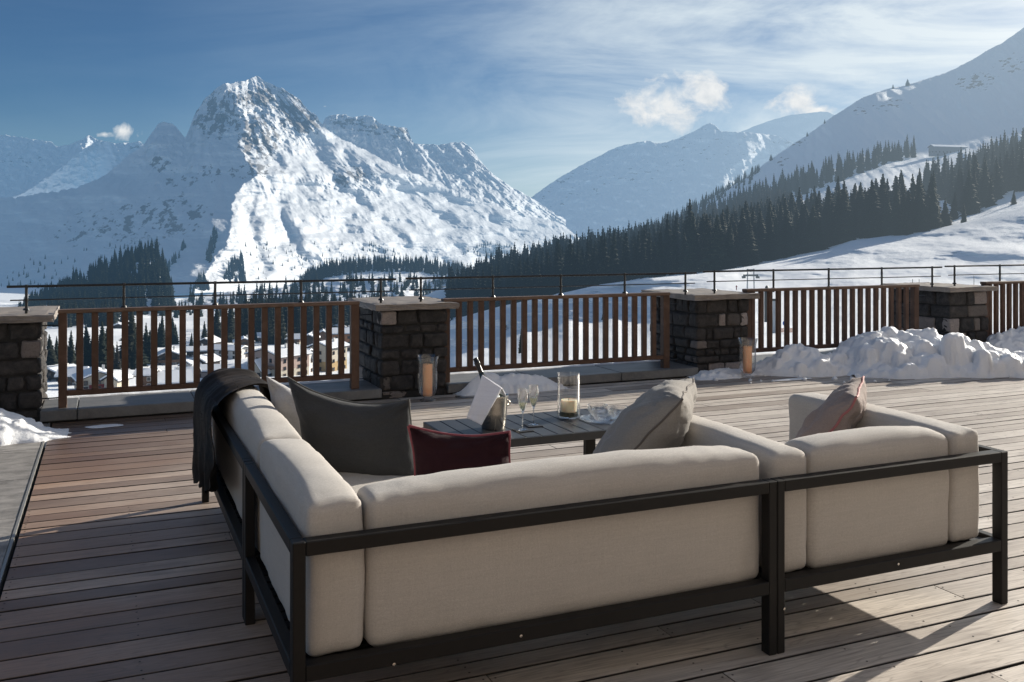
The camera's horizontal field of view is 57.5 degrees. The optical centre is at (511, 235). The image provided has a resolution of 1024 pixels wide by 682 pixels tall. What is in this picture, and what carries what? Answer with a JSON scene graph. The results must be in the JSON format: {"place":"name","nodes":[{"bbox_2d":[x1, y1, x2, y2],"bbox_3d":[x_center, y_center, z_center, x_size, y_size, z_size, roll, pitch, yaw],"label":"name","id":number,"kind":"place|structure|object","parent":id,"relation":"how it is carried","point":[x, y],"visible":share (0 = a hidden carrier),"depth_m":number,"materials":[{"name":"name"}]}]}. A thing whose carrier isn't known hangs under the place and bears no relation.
{"place":"outdoors","nodes":[
{"label":"outdoors","id":0,"kind":"place"},
{"bbox_2d":[0,447,45,597],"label":"deck base","id":1,"kind":"object","parent":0,"point":[20,528],"depth_m":5.18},
{"bbox_2d":[0,423,49,592],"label":"deck edging","id":2,"kind":"object","parent":1,"relation":"on","point":[7,559],"visible":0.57,"depth_m":5.28,"materials":[{"name":"metal"}]},
{"bbox_2d":[0,375,1023,681],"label":"wooden deck","id":3,"kind":"structure","parent":1,"relation":"on","point":[90,593],"depth_m":4.09,"materials":[{"name":"wood"}]},
{"bbox_2d":[202,385,413,619],"bbox_3d":[-1.024,1.205,4.914,0.988,0.790,1.974,0,0,-23],"label":"lounge sofa","id":4,"kind":"object","parent":3,"relation":"on","point":[247,421],"visible":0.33,"depth_m":4.36,"materials":[{"name":"fabric"}]},
{"bbox_2d":[192,368,270,492],"bbox_3d":[-1.383,1.088,5.003,0.598,0.615,1.445,0,0,-23],"label":"fur throw","id":5,"kind":"object","parent":4,"relation":"on","point":[214,388],"visible":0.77,"depth_m":5.01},
{"bbox_2d":[266,376,301,437],"bbox_3d":[-1.058,1.003,4.753,0.385,0.575,0.176,0,0,-7],"label":"throw pillow","id":6,"kind":"object","parent":4,"relation":"on","point":[282,401],"visible":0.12,"depth_m":4.70,"materials":[{"name":"grey fabric"}]},
{"bbox_2d":[287,377,413,475],"bbox_3d":[-0.745,0.977,4.492,0.713,0.573,0.250,0,0,1],"label":"throw pillow","id":7,"kind":"object","parent":4,"relation":"on","point":[340,435],"visible":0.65,"depth_m":4.42,"materials":[{"name":"grey fabric"}]},
{"bbox_2d":[416,354,438,401],"bbox_3d":[-0.815,1.379,9.015,0.226,0.437,0.226,0,0,-23],"label":"hurricane lantern","id":8,"kind":"object","parent":3,"relation":"on","point":[427,379],"visible":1,"depth_m":8.98,"materials":[{"name":"clear glass"}]},
{"bbox_2d":[244,439,776,681],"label":"corner sofa","id":9,"kind":"object","parent":3,"relation":"on","point":[341,577],"visible":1,"depth_m":3.22,"materials":[{"name":"fabric"}]},
{"bbox_2d":[407,424,510,475],"bbox_3d":[-0.224,1.022,4.182,0.492,0.349,0.148,0,0,-4],"label":"throw pillow","id":10,"kind":"object","parent":9,"relation":"on","point":[433,451],"visible":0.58,"depth_m":4.14,"materials":[{"name":"red fabric"}]},
{"bbox_2d":[593,378,696,453],"bbox_3d":[0.590,0.913,4.231,0.676,0.473,0.477,0,0,-10],"label":"throw pillow","id":11,"kind":"object","parent":9,"relation":"on","point":[658,416],"visible":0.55,"depth_m":4.05,"materials":[{"name":"beige fabric"}]},
{"bbox_2d":[454,372,570,395],"bbox_3d":[0.024,1.515,9.578,1.260,0.251,0.369,0,0,-23],"label":"snow heap","id":12,"kind":"object","parent":3,"relation":"on","point":[511,383],"visible":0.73,"depth_m":9.50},
{"bbox_2d":[423,408,610,454],"bbox_3d":[0.202,1.425,6.212,1.425,0.350,0.723,0,0,-23],"label":"coffee table","id":13,"kind":"object","parent":3,"relation":"on","point":[555,429],"visible":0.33,"depth_m":6.07,"materials":[{"name":"grey wood"}]},
{"bbox_2d":[481,393,510,430],"bbox_3d":[-0.120,1.141,6.048,0.196,0.215,0.196,0,0,-42],"label":"ice bucket","id":14,"kind":"object","parent":13,"relation":"on","point":[495,418],"visible":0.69,"depth_m":5.97,"materials":[{"name":"metal"}]},
{"bbox_2d":[467,375,505,424],"bbox_3d":[-0.157,1.053,5.994,0.171,0.295,0.216,0,0,37],"label":"napkin","id":15,"kind":"object","parent":14,"relation":"on","point":[488,391],"visible":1,"depth_m":5.96,"materials":[{"name":"white fabric"}]},
{"bbox_2d":[512,428,533,432],"bbox_3d":[0.069,1.246,5.971,0.104,0.006,0.104,0,0,-30],"label":"coaster","id":16,"kind":"object","parent":13,"relation":"on","point":[519,431],"visible":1,"depth_m":5.95,"materials":[{"name":"black leather"}]},
{"bbox_2d":[518,388,527,430],"bbox_3d":[0.069,1.112,5.971,0.067,0.262,0.067,0,0,-23],"label":"champagne flute","id":17,"kind":"object","parent":16,"relation":"on","point":[522,397],"visible":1,"depth_m":5.95,"materials":[{"name":"clear glass"}]},
{"bbox_2d":[524,423,543,427],"bbox_3d":[0.141,1.246,6.122,0.104,0.006,0.104,0,0,-18],"label":"coaster","id":18,"kind":"object","parent":13,"relation":"on","point":[529,426],"visible":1,"depth_m":6.10,"materials":[{"name":"black leather"}]},
{"bbox_2d":[528,384,538,425],"bbox_3d":[0.141,1.112,6.122,0.067,0.262,0.067,0,0,-23],"label":"champagne flute","id":19,"kind":"object","parent":18,"relation":"on","point":[533,391],"visible":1,"depth_m":6.10,"materials":[{"name":"clear glass"}]},
{"bbox_2d":[557,372,579,418],"bbox_3d":[0.389,1.098,6.415,0.154,0.302,0.154,0,0,-23],"label":"hurricane lantern","id":20,"kind":"object","parent":13,"relation":"on","point":[568,408],"visible":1,"depth_m":6.38,"materials":[{"name":"clear glass"}]},
{"bbox_2d":[580,414,615,423],"bbox_3d":[0.634,1.245,6.352,0.350,0.009,0.350,0,0,-23],"label":"glass plate","id":21,"kind":"object","parent":13,"relation":"on","point":[588,418],"visible":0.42,"depth_m":6.31,"materials":[{"name":"clear glass"}]},
{"bbox_2d":[591,408,613,421],"bbox_3d":[0.607,1.208,6.253,0.141,0.070,0.141,0,0,-23],"label":"crystal bowl","id":22,"kind":"object","parent":21,"relation":"on","point":[602,415],"visible":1,"depth_m":6.21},
{"bbox_2d":[737,338,757,377],"bbox_3d":[2.651,1.379,10.512,0.226,0.437,0.226,0,0,-23],"label":"hurricane lantern","id":23,"kind":"object","parent":3,"relation":"on","point":[747,358],"visible":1,"depth_m":10.47,"materials":[{"name":"clear glass"}]},
{"bbox_2d":[685,343,854,379],"bbox_3d":[3.201,1.449,10.910,2.732,0.382,0.946,0,0,-10],"label":"snow heap","id":24,"kind":"object","parent":3,"relation":"on","point":[795,360],"visible":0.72,"depth_m":10.65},
{"bbox_2d":[679,393,1007,653],"bbox_3d":[1.360,1.208,4.332,1.243,0.783,1.148,0,0,-23],"label":"armchair","id":25,"kind":"object","parent":3,"relation":"on","point":[877,490],"visible":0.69,"depth_m":3.86,"materials":[{"name":"fabric"}]},
{"bbox_2d":[795,376,866,437],"bbox_3d":[1.541,0.925,4.534,0.530,0.432,0.286,0,0,-9],"label":"throw pillow","id":26,"kind":"object","parent":25,"relation":"on","point":[842,407],"visible":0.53,"depth_m":4.45,"materials":[{"name":"beige fabric"}]},
{"bbox_2d":[832,326,1023,378],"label":"snow heap","id":27,"kind":"object","parent":3,"relation":"on","point":[890,352],"visible":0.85,"depth_m":10.63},
{"bbox_2d":[987,326,1023,352],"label":"snow heap","id":28,"kind":"object","parent":3,"relation":"on","point":[1011,340],"visible":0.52,"depth_m":12.17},
{"bbox_2d":[0,424,47,570],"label":"stone paving","id":29,"kind":"structure","parent":0,"point":[17,463],"depth_m":6.07,"materials":[{"name":"stone"}]},
{"bbox_2d":[0,408,70,447],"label":"snow heap","id":30,"kind":"object","parent":29,"relation":"on","point":[15,428],"visible":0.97,"depth_m":7.31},
{"bbox_2d":[0,135,143,198],"bbox_3d":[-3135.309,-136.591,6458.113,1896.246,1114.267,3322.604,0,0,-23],"label":"ridge","id":31,"kind":"structure","parent":0,"point":[28,167],"depth_m":5801.93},
{"bbox_2d":[0,286,222,299],"bbox_3d":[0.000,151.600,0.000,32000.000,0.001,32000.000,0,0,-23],"label":"ground","id":32,"kind":"structure","parent":0,"point":[6,293],"depth_m":2430.57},
{"bbox_2d":[78,258,159,314],"bbox_3d":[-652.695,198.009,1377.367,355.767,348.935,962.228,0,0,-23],"label":"wooded hill","id":33,"kind":"structure","parent":0,"point":[148,302],"depth_m":1168.35,"materials":[{"name":"spruce needle"},{"name":"snow"}]},
{"bbox_2d":[18,239,176,316],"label":"hill forest","id":34,"kind":"object","parent":33,"relation":"on","point":[156,271],"visible":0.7,"depth_m":1216.84,"materials":[{"name":"plant"}]},
{"bbox_2d":[0,298,349,398],"bbox_3d":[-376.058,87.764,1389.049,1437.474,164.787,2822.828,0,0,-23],"label":"valley floor","id":35,"kind":"structure","parent":0,"point":[52,390],"depth_m":584.61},
{"bbox_2d":[46,334,57,364],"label":"spruce tree","id":36,"kind":"object","parent":35,"relation":"on","point":[52,359],"visible":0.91,"depth_m":370.84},
{"bbox_2d":[53,366,88,384],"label":"village house","id":37,"kind":"structure","parent":35,"relation":"on","point":[71,370],"depth_m":292.47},
{"bbox_2d":[67,330,75,363],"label":"spruce tree","id":38,"kind":"object","parent":35,"relation":"on","point":[71,357],"visible":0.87,"depth_m":363.98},
{"bbox_2d":[83,325,90,365],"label":"spruce tree","id":39,"kind":"object","parent":35,"relation":"on","point":[86,341],"visible":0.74,"depth_m":360.11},
{"bbox_2d":[71,365,114,388],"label":"village house","id":40,"kind":"structure","parent":35,"relation":"on","point":[87,377],"depth_m":277.52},
{"bbox_2d":[98,321,106,368],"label":"spruce tree","id":41,"kind":"object","parent":35,"relation":"on","point":[102,352],"visible":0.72,"depth_m":354.17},
{"bbox_2d":[99,370,133,387],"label":"village house","id":42,"kind":"structure","parent":35,"relation":"on","point":[117,378],"depth_m":277.27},
{"bbox_2d":[118,306,143,368],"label":"spruce tree","id":43,"kind":"object","parent":35,"relation":"on","point":[131,328],"visible":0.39,"depth_m":369.85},
{"bbox_2d":[132,365,160,384],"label":"village house","id":44,"kind":"structure","parent":35,"relation":"on","point":[146,376],"depth_m":288.20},
{"bbox_2d":[157,346,178,364],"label":"village house","id":45,"kind":"structure","parent":35,"relation":"on","point":[161,357],"depth_m":390.81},
{"bbox_2d":[157,367,192,384],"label":"village house","id":46,"kind":"structure","parent":35,"relation":"on","point":[175,376],"depth_m":291.88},
{"bbox_2d":[214,309,220,337],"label":"spruce tree","id":47,"kind":"object","parent":35,"relation":"on","point":[217,328],"visible":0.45,"depth_m":497.70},
{"bbox_2d":[38,289,404,344],"bbox_3d":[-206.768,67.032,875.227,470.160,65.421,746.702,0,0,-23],"label":"village wood","id":48,"kind":"object","parent":35,"relation":"on","point":[87,318],"visible":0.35,"depth_m":642.61,"materials":[{"name":"plant"}]},
{"bbox_2d":[200,363,247,377],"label":"village house","id":49,"kind":"structure","parent":35,"relation":"on","point":[203,367],"depth_m":329.50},
{"bbox_2d":[214,344,247,358],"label":"village house","id":50,"kind":"structure","parent":35,"relation":"on","point":[231,350],"depth_m":409.63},
{"bbox_2d":[228,303,234,342],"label":"spruce tree","id":51,"kind":"object","parent":35,"relation":"on","point":[231,328],"visible":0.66,"depth_m":517.53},
{"bbox_2d":[244,343,312,376],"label":"village house","id":52,"kind":"structure","parent":35,"relation":"on","point":[283,359],"depth_m":324.87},
{"bbox_2d":[307,338,349,371],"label":"village house","id":53,"kind":"structure","parent":35,"relation":"on","point":[322,356],"depth_m":346.96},
{"bbox_2d":[332,325,349,350],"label":"village house","id":54,"kind":"structure","parent":35,"relation":"on","point":[346,334],"depth_m":448.40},
{"bbox_2d":[0,76,578,293],"bbox_3d":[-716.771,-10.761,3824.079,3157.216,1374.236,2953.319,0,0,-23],"label":"snowy mountain","id":55,"kind":"structure","parent":0,"point":[253,162],"depth_m":3342.06,"materials":[{"name":"snow"}]},
{"bbox_2d":[1,224,509,290],"bbox_3d":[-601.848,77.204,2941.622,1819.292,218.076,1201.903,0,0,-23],"label":"flank trees","id":56,"kind":"object","parent":55,"relation":"on","point":[237,264],"visible":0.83,"depth_m":2537.90,"materials":[{"name":"plant"}]},
{"bbox_2d":[175,276,424,311],"bbox_3d":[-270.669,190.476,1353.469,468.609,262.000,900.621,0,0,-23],"label":"valley terraces","id":57,"kind":"object","parent":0,"point":[335,288],"visible":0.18,"depth_m":1289.32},
{"bbox_2d":[174,269,427,317],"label":"terrace wood","id":58,"kind":"object","parent":57,"relation":"on","point":[294,288],"visible":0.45,"depth_m":1229.31,"materials":[{"name":"plant"}]},
{"bbox_2d":[288,261,447,285],"bbox_3d":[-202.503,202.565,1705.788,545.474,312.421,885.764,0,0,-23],"label":"wooded knoll","id":59,"kind":"structure","parent":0,"point":[379,273],"depth_m":1570.14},
{"bbox_2d":[303,254,468,283],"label":"knoll forest","id":60,"kind":"object","parent":59,"relation":"on","point":[324,270],"visible":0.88,"depth_m":1603.70,"materials":[{"name":"plant"}]},
{"bbox_2d":[32,370,708,426],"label":"terrace wall","id":61,"kind":"structure","parent":0,"point":[414,393],"depth_m":9.15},
{"bbox_2d":[0,306,59,417],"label":"stone pillar","id":62,"kind":"structure","parent":61,"relation":"on","point":[23,364],"depth_m":7.91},
{"bbox_2d":[348,296,459,397],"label":"stone pillar","id":63,"kind":"structure","parent":61,"relation":"on","point":[397,334],"depth_m":9.30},
{"bbox_2d":[40,351,832,421],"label":"stone kerb","id":64,"kind":"structure","parent":61,"relation":"on","point":[129,405],"depth_m":9.08,"materials":[{"name":"stone"}]},
{"bbox_2d":[42,301,371,407],"bbox_3d":[-2.723,1.073,8.636,2.920,0.855,0.100,0,0,-23],"label":"wooden railing","id":65,"kind":"object","parent":64,"relation":"on","point":[352,376],"visible":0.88,"depth_m":8.55,"materials":[{"name":"brown wood"}]},
{"bbox_2d":[7,278,395,313],"bbox_3d":[-2.737,0.552,8.654,3.435,0.255,0.057,0,0,-23],"label":"metal handrail","id":66,"kind":"object","parent":65,"relation":"attached to","point":[123,297],"visible":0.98,"depth_m":8.57,"materials":[{"name":"metal"}]},
{"bbox_2d":[55,379,362,398],"bbox_3d":[-2.896,1.490,9.130,2.920,0.025,0.104,0,0,-23],"label":"snow edge","id":67,"kind":"object","parent":64,"relation":"on","point":[142,392],"visible":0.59,"depth_m":8.93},
{"bbox_2d":[450,360,659,373],"bbox_3d":[0.474,1.490,10.585,2.940,0.025,0.096,0,0,-23],"label":"snow edge","id":68,"kind":"object","parent":64,"relation":"on","point":[554,367],"visible":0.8,"depth_m":10.56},
{"bbox_2d":[441,292,677,382],"bbox_3d":[0.530,1.073,10.040,2.962,0.855,0.100,0,0,-23],"label":"wooden railing","id":69,"kind":"object","parent":64,"relation":"on","point":[663,357],"visible":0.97,"depth_m":10.02,"materials":[{"name":"brown wood"}]},
{"bbox_2d":[405,272,696,301],"bbox_3d":[0.527,0.549,10.063,3.475,0.261,0.057,0,0,-23],"label":"metal handrail","id":70,"kind":"object","parent":69,"relation":"attached to","point":[512,276],"visible":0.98,"depth_m":10.01,"materials":[{"name":"metal"}]},
{"bbox_2d":[742,284,924,352],"bbox_3d":[3.985,1.067,11.532,2.989,0.867,0.100,0,0,-23],"label":"wooden railing","id":71,"kind":"object","parent":64,"relation":"on","point":[914,306],"visible":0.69,"depth_m":11.45,"materials":[{"name":"brown wood"}]},
{"bbox_2d":[702,266,941,293],"bbox_3d":[3.926,0.542,11.531,3.750,0.275,0.057,0,0,-23],"label":"metal handrail","id":72,"kind":"object","parent":71,"relation":"attached to","point":[773,280],"visible":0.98,"depth_m":11.48,"materials":[{"name":"metal"}]},
{"bbox_2d":[980,280,1023,337],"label":"wooden railing","id":73,"kind":"object","parent":64,"relation":"on","point":[1002,305],"visible":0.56,"depth_m":12.68,"materials":[{"name":"brown wood"}]},
{"bbox_2d":[944,264,1023,285],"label":"metal handrail","id":74,"kind":"object","parent":73,"relation":"attached to","point":[954,283],"visible":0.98,"depth_m":12.53,"materials":[{"name":"metal"}]},
{"bbox_2d":[641,288,759,372],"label":"stone pillar","id":75,"kind":"structure","parent":61,"relation":"on","point":[708,327],"depth_m":10.77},
{"bbox_2d":[883,282,997,341],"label":"stone pillar","id":76,"kind":"structure","parent":61,"relation":"on","point":[945,308],"depth_m":12.34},
{"bbox_2d":[427,272,459,293],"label":"rocky knoll","id":77,"kind":"structure","parent":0,"point":[432,284],"depth_m":1333.70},
{"bbox_2d":[417,264,469,295],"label":"knoll wood","id":78,"kind":"object","parent":77,"relation":"on","point":[439,284],"visible":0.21,"depth_m":1291.81,"materials":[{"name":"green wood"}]},
{"bbox_2d":[323,114,565,226],"bbox_3d":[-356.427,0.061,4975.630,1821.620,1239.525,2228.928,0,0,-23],"label":"ridge","id":79,"kind":"structure","parent":0,"point":[459,167],"depth_m":4506.96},
{"bbox_2d":[0,0,1023,196],"label":"sky","id":80,"kind":"structure","parent":0,"point":[539,90],"materials":[{"name":"blue"}]},
{"bbox_2d":[531,123,792,238],"bbox_3d":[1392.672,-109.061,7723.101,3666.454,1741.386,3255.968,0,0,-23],"label":"mountain","id":81,"kind":"structure","parent":0,"point":[621,187],"depth_m":7432.53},
{"bbox_2d":[424,28,1023,321],"bbox_3d":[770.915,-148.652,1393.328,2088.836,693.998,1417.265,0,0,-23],"label":"slope","id":82,"kind":"structure","parent":0,"point":[974,104],"depth_m":1379.70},
{"bbox_2d":[678,199,695,264],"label":"spruce tree","id":83,"kind":"object","parent":82,"relation":"on","point":[687,223],"visible":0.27,"depth_m":460.99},
{"bbox_2d":[679,213,699,271],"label":"spruce tree","id":84,"kind":"object","parent":82,"relation":"on","point":[690,251],"visible":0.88,"depth_m":437.85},
{"bbox_2d":[692,214,711,272],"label":"spruce tree","id":85,"kind":"object","parent":82,"relation":"on","point":[704,241],"visible":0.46,"depth_m":427.00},
{"bbox_2d":[661,165,759,222],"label":"spruce trees","id":86,"kind":"object","parent":82,"relation":"on","point":[728,186],"visible":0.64,"depth_m":1365.48,"materials":[{"name":"green plant"}]},
{"bbox_2d":[633,184,789,230],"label":"mixed forest","id":87,"kind":"object","parent":82,"relation":"on","point":[764,195],"visible":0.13,"depth_m":934.53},
{"bbox_2d":[698,215,737,270],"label":"spruce tree","id":88,"kind":"object","parent":82,"relation":"on","point":[717,258],"visible":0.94,"depth_m":413.36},
{"bbox_2d":[725,222,738,267],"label":"spruce tree","id":89,"kind":"object","parent":82,"relation":"on","point":[729,242],"visible":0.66,"depth_m":416.18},
{"bbox_2d":[444,128,1023,320],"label":"spruce forest","id":90,"kind":"object","parent":82,"relation":"on","point":[648,248],"visible":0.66,"depth_m":616.73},
{"bbox_2d":[732,223,740,266],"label":"spruce tree","id":91,"kind":"object","parent":82,"relation":"on","point":[736,242],"visible":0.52,"depth_m":423.88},
{"bbox_2d":[737,208,746,246],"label":"spruce tree","id":92,"kind":"object","parent":82,"relation":"on","point":[741,228],"visible":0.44,"depth_m":439.48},
{"bbox_2d":[738,220,760,266],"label":"spruce tree","id":93,"kind":"object","parent":82,"relation":"on","point":[749,257],"visible":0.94,"depth_m":418.36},
{"bbox_2d":[756,208,766,260],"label":"spruce tree","id":94,"kind":"object","parent":82,"relation":"on","point":[760,231],"visible":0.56,"depth_m":444.92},
{"bbox_2d":[761,213,779,260],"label":"spruce tree","id":95,"kind":"object","parent":82,"relation":"on","point":[770,251],"visible":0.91,"depth_m":437.39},
{"bbox_2d":[766,218,788,258],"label":"spruce tree","id":96,"kind":"object","parent":82,"relation":"on","point":[779,241],"visible":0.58,"depth_m":442.26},
{"bbox_2d":[780,210,801,256],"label":"spruce tree","id":97,"kind":"object","parent":82,"relation":"on","point":[787,233],"visible":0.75,"depth_m":445.45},
{"bbox_2d":[799,205,829,253],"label":"spruce tree","id":98,"kind":"object","parent":82,"relation":"on","point":[813,237],"visible":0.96,"depth_m":446.39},
{"bbox_2d":[826,195,843,246],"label":"spruce tree","id":99,"kind":"object","parent":82,"relation":"on","point":[835,225],"visible":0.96,"depth_m":453.24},
{"bbox_2d":[831,181,856,243],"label":"spruce tree","id":100,"kind":"object","parent":82,"relation":"on","point":[848,223],"visible":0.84,"depth_m":453.03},
{"bbox_2d":[850,182,864,223],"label":"spruce tree","id":101,"kind":"object","parent":82,"relation":"on","point":[859,200],"visible":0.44,"depth_m":467.02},
{"bbox_2d":[859,180,886,238],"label":"spruce tree","id":102,"kind":"object","parent":82,"relation":"on","point":[873,219],"visible":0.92,"depth_m":447.06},
{"bbox_2d":[876,174,890,214],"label":"spruce tree","id":103,"kind":"object","parent":82,"relation":"on","point":[883,194],"visible":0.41,"depth_m":459.78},
{"bbox_2d":[882,198,891,236],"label":"spruce tree","id":104,"kind":"object","parent":82,"relation":"on","point":[886,216],"visible":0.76,"depth_m":444.30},
{"bbox_2d":[886,187,900,235],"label":"spruce tree","id":105,"kind":"object","parent":82,"relation":"on","point":[895,211],"visible":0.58,"depth_m":437.40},
{"bbox_2d":[891,192,914,235],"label":"spruce tree","id":106,"kind":"object","parent":82,"relation":"on","point":[904,218],"visible":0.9,"depth_m":428.45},
{"bbox_2d":[894,190,917,232],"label":"spruce tree","id":107,"kind":"object","parent":82,"relation":"on","point":[911,205],"visible":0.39,"depth_m":432.54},
{"bbox_2d":[914,193,930,231],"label":"spruce tree","id":108,"kind":"object","parent":82,"relation":"on","point":[921,222],"visible":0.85,"depth_m":429.08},
{"bbox_2d":[913,178,932,229],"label":"spruce tree","id":109,"kind":"object","parent":82,"relation":"on","point":[919,189],"visible":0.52,"depth_m":434.70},
{"bbox_2d":[927,181,942,229],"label":"spruce tree","id":110,"kind":"object","parent":82,"relation":"on","point":[935,221],"visible":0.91,"depth_m":433.60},
{"bbox_2d":[940,198,952,226],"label":"spruce tree","id":111,"kind":"object","parent":82,"relation":"on","point":[946,218],"visible":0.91,"depth_m":448.77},
{"bbox_2d":[927,144,967,156],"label":"hillside chalet","id":112,"kind":"object","parent":82,"relation":"on","point":[939,150],"visible":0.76,"depth_m":1034.88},
{"bbox_2d":[949,193,960,219],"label":"spruce tree","id":113,"kind":"object","parent":82,"relation":"on","point":[954,212],"visible":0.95,"depth_m":476.70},
{"bbox_2d":[957,169,982,216],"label":"spruce tree","id":114,"kind":"object","parent":82,"relation":"on","point":[970,199],"visible":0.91,"depth_m":486.71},
{"bbox_2d":[978,159,994,206],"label":"spruce tree","id":115,"kind":"object","parent":82,"relation":"on","point":[984,182],"visible":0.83,"depth_m":512.14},
{"bbox_2d":[450,208,1023,372],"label":"snow field","id":116,"kind":"structure","parent":0,"point":[998,239],"depth_m":320.75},
{"bbox_2d":[741,111,833,143],"bbox_3d":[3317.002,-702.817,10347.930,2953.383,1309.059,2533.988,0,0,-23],"label":"peak","id":117,"kind":"structure","parent":0,"point":[793,129],"depth_m":10101.56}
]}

